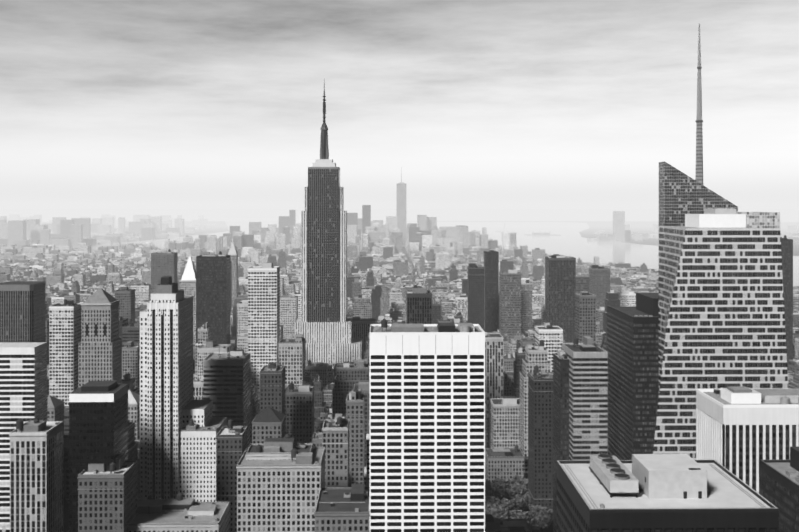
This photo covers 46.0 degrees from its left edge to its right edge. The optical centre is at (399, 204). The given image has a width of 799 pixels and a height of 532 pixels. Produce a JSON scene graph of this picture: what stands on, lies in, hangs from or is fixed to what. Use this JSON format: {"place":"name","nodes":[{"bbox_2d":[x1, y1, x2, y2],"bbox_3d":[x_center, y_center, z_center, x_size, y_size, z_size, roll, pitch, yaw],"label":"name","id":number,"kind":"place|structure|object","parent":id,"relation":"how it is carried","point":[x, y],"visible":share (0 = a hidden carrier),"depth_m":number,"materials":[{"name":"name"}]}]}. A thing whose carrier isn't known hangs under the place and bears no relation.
{"place":"outdoors","nodes":[
{"label":"outdoors","id":0,"kind":"place"},
{"bbox_2d":[0,221,228,248],"bbox_3d":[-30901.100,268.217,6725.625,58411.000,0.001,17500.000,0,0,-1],"label":"brooklyn land","id":1,"kind":"structure","parent":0,"point":[221,226],"depth_m":10311.50,"materials":[{"name":"grey"}]},
{"bbox_2d":[0,167,798,250],"bbox_3d":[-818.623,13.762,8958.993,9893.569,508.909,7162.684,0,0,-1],"label":"distant skyline","id":2,"kind":"structure","parent":1,"relation":"on","point":[104,229],"depth_m":6654.20,"materials":[{"name":"concrete"}]},
{"bbox_2d":[16,248,506,492],"bbox_3d":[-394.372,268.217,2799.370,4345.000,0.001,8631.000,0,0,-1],"label":"manhattan land","id":3,"kind":"structure","parent":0,"point":[407,257],"depth_m":4551.34,"materials":[{"name":"grey"}]},
{"bbox_2d":[0,281,127,531],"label":"buildings","id":4,"kind":"structure","parent":3,"relation":"on","point":[98,415],"depth_m":586.24,"materials":[{"name":"concrete"}]},
{"bbox_2d":[140,276,226,501],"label":"striped towers","id":5,"kind":"structure","parent":3,"relation":"on","point":[180,428],"depth_m":689.52,"materials":[{"name":"concrete"}]},
{"bbox_2d":[0,221,798,531],"bbox_3d":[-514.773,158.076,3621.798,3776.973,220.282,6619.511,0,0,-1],"label":"city blocks","id":6,"kind":"structure","parent":3,"relation":"on","point":[292,437],"depth_m":984.30,"materials":[{"name":"concrete"}]},
{"bbox_2d":[369,319,484,531],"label":"office building","id":7,"kind":"structure","parent":3,"relation":"on","point":[426,427],"depth_m":510.58,"materials":[{"name":"concrete"}]},
{"bbox_2d":[607,293,658,459],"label":"dark tower","id":8,"kind":"structure","parent":3,"relation":"on","point":[633,360],"depth_m":683.70,"materials":[{"name":"glass"}]},
{"bbox_2d":[653,24,787,459],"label":"skyscraper","id":9,"kind":"structure","parent":3,"relation":"on","point":[721,312],"depth_m":568.58,"materials":[{"name":"glass"}]},
{"bbox_2d":[696,386,798,493],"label":"white tower piers","id":10,"kind":"structure","parent":3,"relation":"on","point":[742,432],"depth_m":493.94,"materials":[{"name":"concrete"}]},
{"bbox_2d":[760,447,798,531],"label":"building","id":11,"kind":"structure","parent":3,"relation":"on","point":[779,484],"depth_m":373.36,"materials":[{"name":"concrete"}]},
{"bbox_2d":[295,83,361,368],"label":"skyscraper","id":12,"kind":"structure","parent":0,"point":[323,324],"depth_m":1281.03,"materials":[{"name":"concrete"}]},
{"bbox_2d":[0,209,798,221],"bbox_3d":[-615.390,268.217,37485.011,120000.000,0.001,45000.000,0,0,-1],"label":"shore land","id":13,"kind":"structure","parent":0,"point":[512,215],"depth_m":29734.15,"materials":[{"name":"grey"}]},
{"bbox_2d":[0,0,798,208],"label":"sky","id":14,"kind":"structure","parent":0,"point":[105,104],"materials":[{"name":"white"}]},
{"bbox_2d":[42,220,798,285],"bbox_3d":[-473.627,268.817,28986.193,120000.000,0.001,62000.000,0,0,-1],"label":"water","id":15,"kind":"structure","parent":0,"point":[565,239],"depth_m":6751.38,"materials":[{"name":"grey liquid"}]},
{"bbox_2d":[495,223,549,234],"bbox_3d":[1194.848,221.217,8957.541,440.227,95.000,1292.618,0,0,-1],"label":"island statue","id":16,"kind":"object","parent":15,"relation":"on","point":[533,233],"visible":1,"depth_m":8353.41,"materials":[{"name":"concrete"}]},
{"bbox_2d":[489,493,552,531],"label":"park lawn","id":17,"kind":"structure","parent":0,"point":[536,529],"depth_m":785.48,"materials":[{"name":"grey plant"}]},
{"bbox_2d":[485,475,552,531],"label":"park trees","id":18,"kind":"object","parent":17,"relation":"on","point":[538,516],"visible":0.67,"depth_m":803.26,"materials":[{"name":"grey plant"}]},
{"bbox_2d":[535,220,798,255],"bbox_3d":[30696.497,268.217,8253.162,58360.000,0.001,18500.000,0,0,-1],"label":"water","id":19,"kind":"structure","parent":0,"point":[640,227],"depth_m":10311.50,"materials":[{"name":"grey liquid"}]},
{"bbox_2d":[557,454,778,531],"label":"building","id":20,"kind":"structure","parent":0,"point":[652,493],"depth_m":283.01,"materials":[{"name":"concrete"}]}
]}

